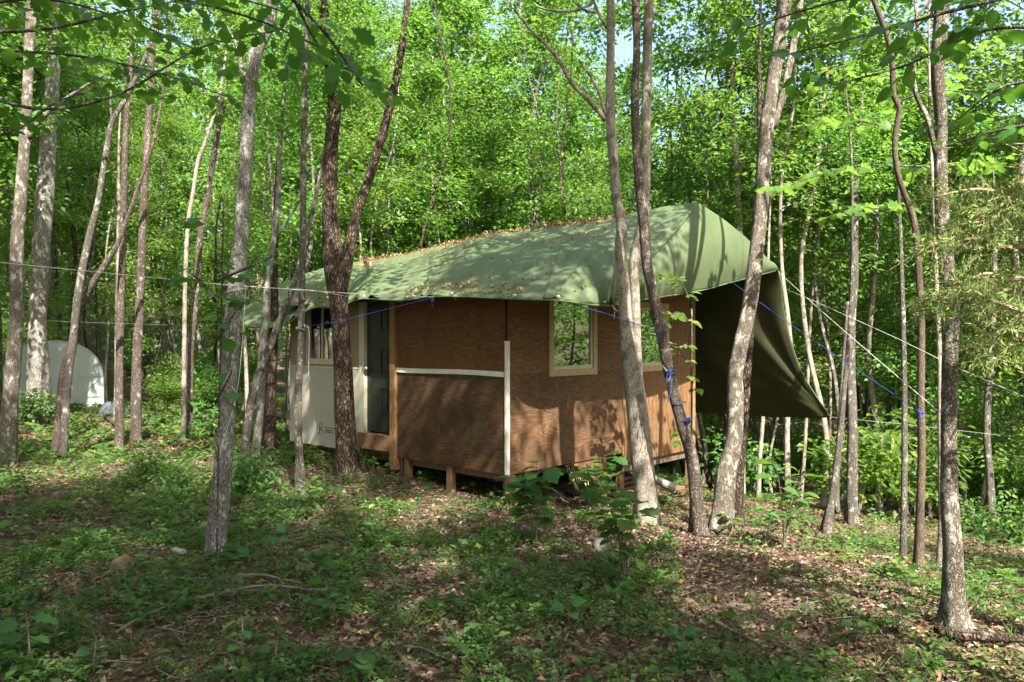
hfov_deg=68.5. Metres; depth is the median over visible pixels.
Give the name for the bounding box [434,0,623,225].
forest tree
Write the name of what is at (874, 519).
leafy seedling
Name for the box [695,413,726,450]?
forest tree
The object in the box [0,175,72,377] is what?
forest tree
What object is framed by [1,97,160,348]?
forest tree
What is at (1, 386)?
forest tree
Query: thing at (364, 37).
understory tree
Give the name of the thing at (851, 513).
slender tree
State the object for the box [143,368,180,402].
undergrowth bush
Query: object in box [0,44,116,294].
forest tree
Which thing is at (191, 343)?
slender tree
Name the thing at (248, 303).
forest tree
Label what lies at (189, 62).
forest tree
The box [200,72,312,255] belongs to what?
forest tree
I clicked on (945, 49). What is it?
understory tree
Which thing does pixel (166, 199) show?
forest tree
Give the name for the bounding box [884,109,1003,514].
forest tree
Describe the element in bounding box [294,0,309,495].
slender tree
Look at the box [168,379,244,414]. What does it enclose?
undergrowth bush
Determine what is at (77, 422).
undergrowth bush
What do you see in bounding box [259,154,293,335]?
forest tree
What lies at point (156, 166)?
forest tree
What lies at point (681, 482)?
leafy seedling
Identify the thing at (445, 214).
forest tree
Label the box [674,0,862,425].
forest tree
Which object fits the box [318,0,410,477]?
slender tree
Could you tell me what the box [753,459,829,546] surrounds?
leafy seedling
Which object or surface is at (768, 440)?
undergrowth bush
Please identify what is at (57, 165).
forest tree
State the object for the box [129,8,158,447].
slender tree
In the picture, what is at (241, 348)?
rope
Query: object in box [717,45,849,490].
forest tree
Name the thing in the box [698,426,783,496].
undergrowth bush
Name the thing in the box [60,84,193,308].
forest tree
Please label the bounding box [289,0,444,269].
forest tree
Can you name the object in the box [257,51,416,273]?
forest tree
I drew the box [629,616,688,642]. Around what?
fallen stick
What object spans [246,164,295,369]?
forest tree
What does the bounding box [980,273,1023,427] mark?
forest tree
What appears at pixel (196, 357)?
undergrowth bush
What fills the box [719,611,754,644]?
leafy seedling
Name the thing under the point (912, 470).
undergrowth bush
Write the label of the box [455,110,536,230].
forest tree
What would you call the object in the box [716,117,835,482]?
forest tree
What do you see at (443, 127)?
forest tree
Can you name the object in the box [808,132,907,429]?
forest tree
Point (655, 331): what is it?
rope
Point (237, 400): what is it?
undergrowth bush
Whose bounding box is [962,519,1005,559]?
leafy seedling
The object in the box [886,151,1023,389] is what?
cedar tree
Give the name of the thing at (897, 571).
leafy seedling
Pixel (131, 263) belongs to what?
forest tree
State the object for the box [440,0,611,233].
forest tree
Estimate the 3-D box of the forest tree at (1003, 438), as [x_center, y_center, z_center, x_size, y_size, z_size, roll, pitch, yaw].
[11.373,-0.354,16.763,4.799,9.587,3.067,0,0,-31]
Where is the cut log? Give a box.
[655,475,675,492]
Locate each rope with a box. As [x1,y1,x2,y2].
[0,262,424,296]
[29,319,191,325]
[221,285,247,444]
[301,298,433,326]
[558,302,667,343]
[612,306,666,370]
[662,369,676,401]
[681,417,692,422]
[732,282,925,423]
[778,271,940,413]
[784,288,1023,396]
[833,417,995,434]
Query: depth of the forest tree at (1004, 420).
20.39 m
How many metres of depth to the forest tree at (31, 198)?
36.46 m
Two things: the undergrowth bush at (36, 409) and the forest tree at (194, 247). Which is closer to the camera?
the undergrowth bush at (36, 409)
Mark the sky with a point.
(624, 49)
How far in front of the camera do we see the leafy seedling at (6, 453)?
9.66 m
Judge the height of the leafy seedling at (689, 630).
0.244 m
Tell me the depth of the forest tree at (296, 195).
29.14 m
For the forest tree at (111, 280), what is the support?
on the ground at (690, 612)
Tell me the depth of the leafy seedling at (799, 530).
7.20 m
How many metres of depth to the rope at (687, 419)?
7.80 m
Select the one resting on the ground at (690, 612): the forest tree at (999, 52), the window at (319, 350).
the forest tree at (999, 52)
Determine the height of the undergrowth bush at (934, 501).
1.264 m
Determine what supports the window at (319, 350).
in the plywood cabin
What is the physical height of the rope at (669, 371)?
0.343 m
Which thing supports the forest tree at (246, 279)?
on the ground at (690, 612)
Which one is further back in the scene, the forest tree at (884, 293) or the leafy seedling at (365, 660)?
the forest tree at (884, 293)
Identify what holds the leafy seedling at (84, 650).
on the ground at (690, 612)
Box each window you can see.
[306,308,332,364]
[549,296,596,376]
[640,302,668,371]
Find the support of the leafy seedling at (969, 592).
on the ground at (690, 612)
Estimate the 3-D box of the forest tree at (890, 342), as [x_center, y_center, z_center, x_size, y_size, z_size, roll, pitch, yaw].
[12.540,-2.135,23.636,5.119,15.514,6.226,-1,0,1]
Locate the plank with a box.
[617,485,688,493]
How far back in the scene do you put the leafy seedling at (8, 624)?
3.79 m
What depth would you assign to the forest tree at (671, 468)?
24.52 m
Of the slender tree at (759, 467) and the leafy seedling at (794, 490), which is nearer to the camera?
the leafy seedling at (794, 490)
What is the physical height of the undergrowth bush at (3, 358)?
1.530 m
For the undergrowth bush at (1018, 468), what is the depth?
28.35 m
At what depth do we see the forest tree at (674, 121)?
16.98 m
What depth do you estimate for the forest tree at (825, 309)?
17.74 m
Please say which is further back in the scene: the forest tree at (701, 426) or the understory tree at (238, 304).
the forest tree at (701, 426)
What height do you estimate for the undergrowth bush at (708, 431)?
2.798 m
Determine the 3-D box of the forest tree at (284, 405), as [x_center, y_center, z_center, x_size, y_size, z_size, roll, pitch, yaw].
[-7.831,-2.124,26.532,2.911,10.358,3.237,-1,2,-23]
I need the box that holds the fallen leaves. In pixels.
[310,211,632,305]
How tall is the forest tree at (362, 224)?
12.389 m
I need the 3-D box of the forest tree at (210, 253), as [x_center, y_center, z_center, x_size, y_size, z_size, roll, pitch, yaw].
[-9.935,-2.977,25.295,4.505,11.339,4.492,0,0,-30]
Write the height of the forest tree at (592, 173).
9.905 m
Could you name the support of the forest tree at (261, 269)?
on the ground at (690, 612)
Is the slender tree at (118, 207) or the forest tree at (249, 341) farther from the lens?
the forest tree at (249, 341)
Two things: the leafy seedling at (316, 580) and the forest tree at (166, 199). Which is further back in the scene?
the forest tree at (166, 199)
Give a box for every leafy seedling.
[0,439,12,466]
[0,463,33,504]
[0,519,30,538]
[0,610,57,663]
[31,599,84,650]
[57,601,89,630]
[74,622,124,672]
[205,542,238,566]
[212,572,251,606]
[220,616,266,659]
[226,546,248,556]
[256,620,296,665]
[262,522,291,555]
[307,577,340,605]
[310,593,351,620]
[334,647,375,672]
[368,456,381,468]
[376,463,389,474]
[440,507,459,524]
[462,482,475,492]
[497,458,563,543]
[549,596,586,624]
[567,466,659,577]
[568,572,592,587]
[571,450,627,506]
[634,587,656,611]
[663,624,696,653]
[676,473,684,493]
[717,514,742,528]
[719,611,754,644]
[751,497,789,544]
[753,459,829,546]
[779,511,815,551]
[790,595,826,624]
[833,547,858,564]
[841,602,876,645]
[867,507,879,531]
[876,536,892,551]
[879,595,922,634]
[888,568,922,596]
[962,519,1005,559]
[966,590,984,608]
[996,574,1019,589]
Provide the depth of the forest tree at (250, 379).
28.49 m
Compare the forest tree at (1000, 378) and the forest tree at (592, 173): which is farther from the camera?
the forest tree at (592, 173)
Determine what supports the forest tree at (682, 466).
on the ground at (690, 612)
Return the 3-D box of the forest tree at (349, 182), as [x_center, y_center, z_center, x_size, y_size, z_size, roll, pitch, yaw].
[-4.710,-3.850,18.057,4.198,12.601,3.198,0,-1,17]
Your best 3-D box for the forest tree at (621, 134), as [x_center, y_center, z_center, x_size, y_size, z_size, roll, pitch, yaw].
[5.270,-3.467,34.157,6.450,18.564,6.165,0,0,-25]
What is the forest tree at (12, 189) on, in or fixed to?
on the ground at (690, 612)
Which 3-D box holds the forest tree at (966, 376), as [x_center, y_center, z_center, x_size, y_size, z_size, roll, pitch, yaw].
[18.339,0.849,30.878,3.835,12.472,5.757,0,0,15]
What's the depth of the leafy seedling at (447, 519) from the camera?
7.29 m
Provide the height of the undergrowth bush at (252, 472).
0.762 m
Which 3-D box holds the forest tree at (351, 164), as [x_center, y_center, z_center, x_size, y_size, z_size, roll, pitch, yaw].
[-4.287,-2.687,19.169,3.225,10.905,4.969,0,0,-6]
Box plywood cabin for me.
[279,292,695,505]
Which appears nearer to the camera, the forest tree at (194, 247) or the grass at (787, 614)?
the grass at (787, 614)
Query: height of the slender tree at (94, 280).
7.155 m
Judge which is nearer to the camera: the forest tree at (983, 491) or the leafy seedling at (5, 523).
the leafy seedling at (5, 523)
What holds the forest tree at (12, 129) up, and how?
on the ground at (690, 612)
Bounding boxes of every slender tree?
[0,1,103,462]
[24,1,61,423]
[51,2,173,457]
[57,11,160,458]
[113,13,132,448]
[113,112,120,417]
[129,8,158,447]
[164,0,292,442]
[179,0,297,433]
[203,0,278,557]
[205,0,366,465]
[210,20,354,450]
[239,0,428,465]
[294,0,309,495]
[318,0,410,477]
[507,0,662,527]
[622,0,822,493]
[631,0,709,537]
[708,0,803,534]
[734,0,761,526]
[755,148,772,496]
[785,54,933,525]
[819,1,853,533]
[871,0,931,570]
[899,0,973,631]
[928,0,941,564]
[983,164,998,533]
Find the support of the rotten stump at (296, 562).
on the ground at (690, 612)
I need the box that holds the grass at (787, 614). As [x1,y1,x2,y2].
[0,448,1023,681]
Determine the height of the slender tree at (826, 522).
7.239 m
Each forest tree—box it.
[0,0,106,218]
[0,0,120,340]
[0,0,137,322]
[0,1,100,124]
[0,2,71,136]
[0,2,84,185]
[0,2,101,170]
[0,5,70,198]
[0,6,70,223]
[0,33,73,201]
[0,40,93,343]
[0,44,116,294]
[0,93,17,286]
[0,112,33,229]
[0,118,60,394]
[0,172,63,329]
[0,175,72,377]
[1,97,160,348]
[2,188,102,354]
[3,19,110,297]
[8,5,134,295]
[12,0,138,351]
[25,49,104,256]
[28,0,126,344]
[29,11,152,362]
[33,1,102,340]
[36,0,202,393]
[41,45,153,339]
[49,77,129,357]
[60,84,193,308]
[66,94,183,401]
[68,84,192,377]
[85,0,214,374]
[90,116,167,401]
[90,171,112,342]
[93,119,215,396]
[100,91,224,404]
[105,11,270,362]
[105,82,195,312]
[112,42,202,378]
[147,82,281,390]
[147,217,214,348]
[151,101,231,405]
[159,125,227,327]
[168,4,325,408]
[169,47,296,410]
[169,102,299,371]
[172,87,255,389]
[173,208,259,361]
[178,10,300,347]
[184,80,286,387]
[186,0,341,403]
[189,184,286,364]
[192,67,353,371]
[194,247,254,387]
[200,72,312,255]
[206,105,282,349]
[215,33,382,330]
[218,203,265,370]
[219,0,393,429]
[238,0,426,234]
[239,0,357,281]
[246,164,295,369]
[249,140,299,418]
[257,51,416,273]
[259,115,357,337]
[259,141,312,361]
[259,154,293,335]
[260,83,324,259]
[265,0,386,279]
[274,47,350,269]
[285,11,406,280]
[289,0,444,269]
[291,54,421,266]
[293,18,407,266]
[299,80,398,270]
[311,0,444,255]
[312,135,402,264]
[339,45,444,262]
[339,150,427,255]
[340,0,508,248]
[349,0,445,255]
[360,52,508,254]
[368,0,488,232]
[369,0,536,255]
[377,145,464,244]
[379,62,482,253]
[387,0,545,248]
[389,0,494,254]
[397,96,469,248]
[398,6,541,231]
[407,62,532,248]
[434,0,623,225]
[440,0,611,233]
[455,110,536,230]
[456,0,608,228]
[470,84,589,228]
[471,0,643,232]
[485,14,598,230]
[485,154,556,231]
[496,0,611,224]
[497,139,562,229]
[521,23,611,222]
[540,43,597,221]
[550,0,755,223]
[555,106,595,220]
[571,145,629,219]
[581,116,634,208]
[586,56,673,211]
[586,95,687,210]
[594,155,634,212]
[596,127,662,212]
[598,49,685,212]
[600,142,661,212]
[622,42,714,212]
[628,28,800,489]
[629,22,717,461]
[640,4,741,471]
[650,189,675,473]
[651,99,722,483]
[652,139,683,207]
[653,110,732,472]
[656,0,801,448]
[660,0,772,226]
[660,0,917,504]
[660,114,725,474]
[669,54,805,425]
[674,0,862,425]
[678,122,778,463]
[695,0,967,508]
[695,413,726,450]
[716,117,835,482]
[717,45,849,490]
[721,2,926,507]
[733,0,1017,510]
[743,4,904,498]
[746,181,794,437]
[748,169,885,492]
[755,308,846,468]
[757,234,862,488]
[766,132,844,478]
[766,139,827,487]
[773,63,889,483]
[773,251,799,486]
[775,126,972,462]
[776,230,880,425]
[783,88,887,484]
[790,94,921,483]
[791,251,838,446]
[797,192,916,433]
[799,77,956,494]
[799,210,884,439]
[802,180,887,475]
[807,180,909,500]
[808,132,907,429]
[811,33,917,469]
[812,93,960,431]
[823,345,888,422]
[824,30,984,467]
[832,248,1009,517]
[833,201,902,494]
[843,80,933,506]
[854,0,1023,337]
[856,199,969,408]
[858,103,957,390]
[858,157,934,506]
[858,217,935,397]
[858,257,1002,471]
[860,200,928,499]
[862,171,934,410]
[862,199,926,501]
[870,60,1020,519]
[871,0,1023,525]
[879,277,932,417]
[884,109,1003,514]
[893,108,982,339]
[895,137,1022,513]
[904,51,1023,523]
[906,109,1023,528]
[910,5,1023,526]
[910,220,986,447]
[926,168,1021,477]
[926,316,1023,480]
[954,0,1023,320]
[956,105,1023,465]
[959,169,1023,525]
[959,184,1010,512]
[960,15,1023,386]
[965,269,1023,465]
[974,0,1023,257]
[974,256,1023,426]
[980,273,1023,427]
[982,284,1023,446]
[989,56,1023,82]
[994,358,1023,454]
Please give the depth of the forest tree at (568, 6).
19.09 m
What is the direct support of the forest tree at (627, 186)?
on the ground at (690, 612)
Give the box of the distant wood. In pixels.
[0,0,1023,458]
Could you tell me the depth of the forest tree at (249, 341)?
38.07 m
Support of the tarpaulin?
on the plywood cabin
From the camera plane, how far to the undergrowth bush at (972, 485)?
19.15 m
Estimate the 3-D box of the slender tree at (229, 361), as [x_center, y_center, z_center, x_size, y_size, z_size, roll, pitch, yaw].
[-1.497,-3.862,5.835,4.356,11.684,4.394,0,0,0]
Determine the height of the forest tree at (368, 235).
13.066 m
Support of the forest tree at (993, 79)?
on the ground at (690, 612)
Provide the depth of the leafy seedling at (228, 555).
5.67 m
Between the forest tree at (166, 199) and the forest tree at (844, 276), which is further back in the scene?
the forest tree at (844, 276)
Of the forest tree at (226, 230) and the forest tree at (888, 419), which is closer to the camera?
the forest tree at (888, 419)
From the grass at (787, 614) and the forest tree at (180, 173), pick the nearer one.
the grass at (787, 614)
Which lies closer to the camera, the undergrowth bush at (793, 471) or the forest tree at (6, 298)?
the undergrowth bush at (793, 471)
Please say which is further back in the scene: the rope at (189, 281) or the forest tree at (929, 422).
the forest tree at (929, 422)
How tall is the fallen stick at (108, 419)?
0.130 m
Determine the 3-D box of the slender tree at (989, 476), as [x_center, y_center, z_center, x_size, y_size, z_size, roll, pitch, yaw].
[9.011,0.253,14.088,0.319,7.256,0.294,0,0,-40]
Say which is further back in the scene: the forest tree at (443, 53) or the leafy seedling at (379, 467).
the forest tree at (443, 53)
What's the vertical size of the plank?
0.115 m
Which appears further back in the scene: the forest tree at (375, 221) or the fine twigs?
the forest tree at (375, 221)
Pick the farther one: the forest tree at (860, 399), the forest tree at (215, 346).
the forest tree at (860, 399)
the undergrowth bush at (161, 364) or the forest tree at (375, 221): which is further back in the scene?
the undergrowth bush at (161, 364)
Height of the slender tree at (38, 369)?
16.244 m
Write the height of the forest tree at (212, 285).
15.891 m
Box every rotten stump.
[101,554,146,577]
[285,558,316,578]
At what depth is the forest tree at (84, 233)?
24.38 m
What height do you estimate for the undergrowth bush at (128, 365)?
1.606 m
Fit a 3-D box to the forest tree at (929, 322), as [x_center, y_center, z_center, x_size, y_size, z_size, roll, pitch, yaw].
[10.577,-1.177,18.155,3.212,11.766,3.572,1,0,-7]
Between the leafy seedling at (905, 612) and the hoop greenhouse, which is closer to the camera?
the leafy seedling at (905, 612)
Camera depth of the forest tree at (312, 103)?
33.74 m
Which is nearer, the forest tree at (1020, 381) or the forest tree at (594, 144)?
the forest tree at (1020, 381)
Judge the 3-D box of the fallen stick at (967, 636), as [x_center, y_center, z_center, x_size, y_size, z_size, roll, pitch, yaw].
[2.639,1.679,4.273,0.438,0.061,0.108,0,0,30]
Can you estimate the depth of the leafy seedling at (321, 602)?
4.63 m
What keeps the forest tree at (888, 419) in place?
on the ground at (690, 612)
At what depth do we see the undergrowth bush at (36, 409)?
14.90 m
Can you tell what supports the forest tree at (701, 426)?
on the ground at (690, 612)
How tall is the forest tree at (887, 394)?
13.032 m
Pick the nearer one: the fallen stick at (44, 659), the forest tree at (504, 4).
the fallen stick at (44, 659)
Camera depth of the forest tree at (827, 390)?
26.31 m
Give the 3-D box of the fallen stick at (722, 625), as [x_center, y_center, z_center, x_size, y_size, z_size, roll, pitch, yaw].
[1.328,1.726,4.450,0.036,0.038,0.429,0,0,-22]
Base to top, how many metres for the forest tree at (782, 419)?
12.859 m
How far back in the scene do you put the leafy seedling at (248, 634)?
4.00 m
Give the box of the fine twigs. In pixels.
[0,456,1022,681]
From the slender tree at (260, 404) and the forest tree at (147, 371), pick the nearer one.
the slender tree at (260, 404)
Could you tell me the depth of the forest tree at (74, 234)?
23.18 m
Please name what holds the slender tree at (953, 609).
on the ground at (690, 612)
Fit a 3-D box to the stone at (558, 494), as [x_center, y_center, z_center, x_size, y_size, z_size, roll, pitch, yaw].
[0.598,2.191,10.654,0.344,0.162,0.261,0,0,0]
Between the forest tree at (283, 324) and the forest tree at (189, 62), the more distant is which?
the forest tree at (283, 324)
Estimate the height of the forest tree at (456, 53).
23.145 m
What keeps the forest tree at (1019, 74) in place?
on the ground at (690, 612)
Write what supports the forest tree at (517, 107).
on the ground at (690, 612)
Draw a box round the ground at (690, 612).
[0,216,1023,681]
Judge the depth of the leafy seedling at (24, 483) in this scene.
7.52 m
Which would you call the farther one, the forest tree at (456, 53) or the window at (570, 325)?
the forest tree at (456, 53)
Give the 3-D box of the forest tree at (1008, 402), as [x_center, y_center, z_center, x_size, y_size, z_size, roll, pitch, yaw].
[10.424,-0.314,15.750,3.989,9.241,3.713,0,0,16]
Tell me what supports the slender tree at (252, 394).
on the ground at (690, 612)
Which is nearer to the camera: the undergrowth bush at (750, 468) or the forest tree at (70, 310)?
the undergrowth bush at (750, 468)
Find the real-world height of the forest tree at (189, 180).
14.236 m
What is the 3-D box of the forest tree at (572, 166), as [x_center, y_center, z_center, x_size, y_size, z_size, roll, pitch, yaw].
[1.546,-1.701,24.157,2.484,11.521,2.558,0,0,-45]
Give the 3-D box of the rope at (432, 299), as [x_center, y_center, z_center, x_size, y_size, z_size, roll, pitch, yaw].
[-1.610,-0.354,8.844,1.623,0.378,0.444,0,0,-27]
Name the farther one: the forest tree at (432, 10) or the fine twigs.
the forest tree at (432, 10)
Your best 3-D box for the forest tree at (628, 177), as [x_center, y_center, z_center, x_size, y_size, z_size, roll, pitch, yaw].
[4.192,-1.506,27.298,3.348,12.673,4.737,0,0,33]
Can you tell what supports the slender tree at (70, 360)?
on the ground at (690, 612)
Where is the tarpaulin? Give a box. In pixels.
[222,202,829,417]
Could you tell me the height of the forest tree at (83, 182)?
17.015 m
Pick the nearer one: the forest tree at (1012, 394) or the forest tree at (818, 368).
the forest tree at (818, 368)
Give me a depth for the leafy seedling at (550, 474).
6.51 m
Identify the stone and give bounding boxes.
[542,490,564,498]
[592,538,611,550]
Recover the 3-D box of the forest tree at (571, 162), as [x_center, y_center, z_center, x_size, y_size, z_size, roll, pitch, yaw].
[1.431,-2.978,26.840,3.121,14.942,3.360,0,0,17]
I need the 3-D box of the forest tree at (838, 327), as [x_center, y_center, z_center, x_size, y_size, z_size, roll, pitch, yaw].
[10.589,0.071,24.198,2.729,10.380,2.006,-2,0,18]
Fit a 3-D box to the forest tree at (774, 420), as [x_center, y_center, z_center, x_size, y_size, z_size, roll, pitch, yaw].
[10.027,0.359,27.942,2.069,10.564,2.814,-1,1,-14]
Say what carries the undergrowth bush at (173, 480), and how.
on the ground at (690, 612)
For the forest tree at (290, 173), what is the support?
on the ground at (690, 612)
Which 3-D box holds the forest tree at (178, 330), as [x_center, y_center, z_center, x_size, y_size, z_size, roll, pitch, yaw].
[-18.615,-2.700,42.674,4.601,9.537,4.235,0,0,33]
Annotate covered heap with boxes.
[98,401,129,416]
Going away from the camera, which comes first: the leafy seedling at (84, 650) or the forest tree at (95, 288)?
the leafy seedling at (84, 650)
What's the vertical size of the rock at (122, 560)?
0.190 m
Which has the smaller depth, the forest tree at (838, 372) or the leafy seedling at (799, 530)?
the leafy seedling at (799, 530)
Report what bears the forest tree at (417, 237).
on the ground at (690, 612)
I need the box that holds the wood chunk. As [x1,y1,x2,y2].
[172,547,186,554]
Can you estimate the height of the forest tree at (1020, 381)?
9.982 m
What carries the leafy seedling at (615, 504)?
on the ground at (690, 612)
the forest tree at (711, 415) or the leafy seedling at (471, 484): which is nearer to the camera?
the leafy seedling at (471, 484)
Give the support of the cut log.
on the ground at (690, 612)
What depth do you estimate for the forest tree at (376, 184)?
19.51 m
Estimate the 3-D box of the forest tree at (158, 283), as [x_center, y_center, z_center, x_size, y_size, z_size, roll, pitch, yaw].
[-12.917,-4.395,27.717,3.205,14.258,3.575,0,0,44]
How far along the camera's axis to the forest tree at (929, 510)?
17.51 m
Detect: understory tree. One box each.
[0,0,380,155]
[145,196,290,612]
[202,0,416,111]
[641,273,702,448]
[721,0,1023,167]
[755,58,1023,559]
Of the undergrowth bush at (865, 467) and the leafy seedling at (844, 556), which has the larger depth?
the undergrowth bush at (865, 467)
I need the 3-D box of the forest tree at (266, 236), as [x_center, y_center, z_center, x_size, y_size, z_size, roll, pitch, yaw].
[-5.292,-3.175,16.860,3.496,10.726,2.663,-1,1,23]
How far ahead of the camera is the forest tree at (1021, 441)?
14.35 m
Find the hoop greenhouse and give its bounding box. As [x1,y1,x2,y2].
[3,340,103,406]
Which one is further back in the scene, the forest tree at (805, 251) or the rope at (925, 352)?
the forest tree at (805, 251)
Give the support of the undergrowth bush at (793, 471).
on the ground at (690, 612)
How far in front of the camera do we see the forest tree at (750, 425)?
30.35 m
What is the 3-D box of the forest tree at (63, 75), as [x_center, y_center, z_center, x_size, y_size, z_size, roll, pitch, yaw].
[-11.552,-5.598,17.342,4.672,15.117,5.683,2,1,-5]
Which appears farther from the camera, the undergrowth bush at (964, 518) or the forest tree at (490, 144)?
the forest tree at (490, 144)
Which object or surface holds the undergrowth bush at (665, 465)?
on the ground at (690, 612)
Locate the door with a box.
[364,301,388,432]
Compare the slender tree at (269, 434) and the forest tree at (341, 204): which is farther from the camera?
the forest tree at (341, 204)
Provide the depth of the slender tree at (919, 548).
6.83 m
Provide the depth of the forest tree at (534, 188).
26.56 m
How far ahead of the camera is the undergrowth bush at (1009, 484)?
17.59 m
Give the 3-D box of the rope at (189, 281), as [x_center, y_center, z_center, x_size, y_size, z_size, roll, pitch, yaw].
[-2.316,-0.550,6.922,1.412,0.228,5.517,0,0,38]
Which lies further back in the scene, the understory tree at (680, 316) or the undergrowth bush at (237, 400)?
the undergrowth bush at (237, 400)
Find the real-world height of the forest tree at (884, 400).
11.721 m
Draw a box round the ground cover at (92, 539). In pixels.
[0,393,1023,681]
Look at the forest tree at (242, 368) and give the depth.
26.54 m
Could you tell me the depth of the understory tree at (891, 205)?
7.88 m
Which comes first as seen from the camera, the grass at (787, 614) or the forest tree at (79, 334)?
the grass at (787, 614)
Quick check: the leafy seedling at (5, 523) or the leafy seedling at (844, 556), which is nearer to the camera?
the leafy seedling at (5, 523)
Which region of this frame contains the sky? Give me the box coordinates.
[39,0,1023,270]
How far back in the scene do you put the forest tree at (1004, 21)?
16.87 m
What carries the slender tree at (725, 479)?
on the ground at (690, 612)
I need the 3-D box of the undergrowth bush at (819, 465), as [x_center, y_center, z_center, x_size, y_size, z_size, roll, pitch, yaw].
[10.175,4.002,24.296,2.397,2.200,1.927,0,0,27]
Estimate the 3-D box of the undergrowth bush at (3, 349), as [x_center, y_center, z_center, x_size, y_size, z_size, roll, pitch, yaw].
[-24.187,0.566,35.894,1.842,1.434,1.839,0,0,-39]
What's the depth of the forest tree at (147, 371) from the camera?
38.21 m
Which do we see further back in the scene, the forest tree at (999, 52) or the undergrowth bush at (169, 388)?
the undergrowth bush at (169, 388)
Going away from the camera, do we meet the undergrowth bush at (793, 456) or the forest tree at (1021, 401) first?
the forest tree at (1021, 401)
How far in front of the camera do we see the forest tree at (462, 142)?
24.11 m
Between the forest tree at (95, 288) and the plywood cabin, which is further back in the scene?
the forest tree at (95, 288)
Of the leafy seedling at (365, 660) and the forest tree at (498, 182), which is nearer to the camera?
the leafy seedling at (365, 660)
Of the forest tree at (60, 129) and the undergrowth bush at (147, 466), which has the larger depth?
the forest tree at (60, 129)
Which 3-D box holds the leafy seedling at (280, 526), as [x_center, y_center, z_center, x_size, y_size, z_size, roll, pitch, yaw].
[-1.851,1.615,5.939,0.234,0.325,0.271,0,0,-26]
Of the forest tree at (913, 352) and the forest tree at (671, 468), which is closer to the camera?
the forest tree at (913, 352)
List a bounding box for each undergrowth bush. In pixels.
[0,301,8,342]
[0,388,71,426]
[2,315,27,346]
[2,340,26,362]
[2,351,5,371]
[69,411,98,429]
[109,352,152,376]
[113,449,179,479]
[142,349,181,403]
[142,372,180,411]
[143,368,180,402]
[143,457,204,496]
[150,350,181,377]
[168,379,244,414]
[169,357,218,404]
[170,334,252,405]
[178,399,244,436]
[190,443,283,498]
[236,347,257,403]
[276,393,286,411]
[358,446,383,467]
[654,443,695,469]
[695,413,778,467]
[695,414,753,471]
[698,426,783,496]
[700,415,717,463]
[747,431,793,452]
[755,435,799,487]
[776,420,835,483]
[790,431,846,494]
[797,422,912,516]
[842,402,982,522]
[862,476,895,501]
[908,439,971,492]
[913,477,975,518]
[925,391,1022,507]
[958,453,1023,519]
[959,495,1020,534]
[972,485,1023,546]
[1002,447,1023,487]
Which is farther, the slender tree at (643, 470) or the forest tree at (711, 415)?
the forest tree at (711, 415)
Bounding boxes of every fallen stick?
[30,658,103,666]
[103,414,129,432]
[115,596,192,632]
[136,577,205,589]
[193,578,354,600]
[238,573,301,582]
[402,645,452,661]
[479,581,553,589]
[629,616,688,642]
[713,619,760,644]
[774,638,855,669]
[933,624,1022,641]
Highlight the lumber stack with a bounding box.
[545,471,633,496]
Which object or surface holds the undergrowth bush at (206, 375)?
on the ground at (690, 612)
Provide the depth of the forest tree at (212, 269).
24.10 m
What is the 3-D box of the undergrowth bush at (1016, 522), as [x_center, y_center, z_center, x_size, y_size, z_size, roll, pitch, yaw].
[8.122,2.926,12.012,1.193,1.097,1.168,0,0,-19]
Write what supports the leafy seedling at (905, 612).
on the ground at (690, 612)
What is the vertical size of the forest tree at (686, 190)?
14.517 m
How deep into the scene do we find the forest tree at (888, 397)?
26.36 m
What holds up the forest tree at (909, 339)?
on the ground at (690, 612)
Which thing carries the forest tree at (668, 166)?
on the ground at (690, 612)
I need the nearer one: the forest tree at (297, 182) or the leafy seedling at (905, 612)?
the leafy seedling at (905, 612)
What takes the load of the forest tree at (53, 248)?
on the ground at (690, 612)
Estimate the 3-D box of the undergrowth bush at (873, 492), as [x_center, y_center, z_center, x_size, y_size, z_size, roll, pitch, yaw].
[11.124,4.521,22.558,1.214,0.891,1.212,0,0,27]
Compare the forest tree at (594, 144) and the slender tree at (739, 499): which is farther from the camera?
the forest tree at (594, 144)
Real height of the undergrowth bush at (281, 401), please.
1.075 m
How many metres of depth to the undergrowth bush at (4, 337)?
37.16 m
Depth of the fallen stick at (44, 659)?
3.79 m
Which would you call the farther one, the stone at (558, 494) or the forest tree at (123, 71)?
the forest tree at (123, 71)
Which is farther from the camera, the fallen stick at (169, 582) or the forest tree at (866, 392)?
the forest tree at (866, 392)
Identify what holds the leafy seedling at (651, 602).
on the ground at (690, 612)
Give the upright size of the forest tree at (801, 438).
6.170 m
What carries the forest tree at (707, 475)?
on the ground at (690, 612)
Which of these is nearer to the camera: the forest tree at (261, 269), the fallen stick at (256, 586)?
the fallen stick at (256, 586)
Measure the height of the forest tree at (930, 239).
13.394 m
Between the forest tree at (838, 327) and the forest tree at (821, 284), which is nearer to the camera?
the forest tree at (838, 327)
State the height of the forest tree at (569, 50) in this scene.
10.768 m
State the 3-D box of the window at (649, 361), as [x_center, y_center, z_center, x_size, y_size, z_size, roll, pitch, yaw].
[2.140,-0.062,11.505,0.072,1.045,0.890,0,0,43]
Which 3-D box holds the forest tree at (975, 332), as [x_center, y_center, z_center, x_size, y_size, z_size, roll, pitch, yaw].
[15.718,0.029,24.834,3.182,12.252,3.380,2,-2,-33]
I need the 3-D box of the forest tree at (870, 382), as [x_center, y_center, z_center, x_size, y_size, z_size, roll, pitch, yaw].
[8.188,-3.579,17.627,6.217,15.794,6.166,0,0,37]

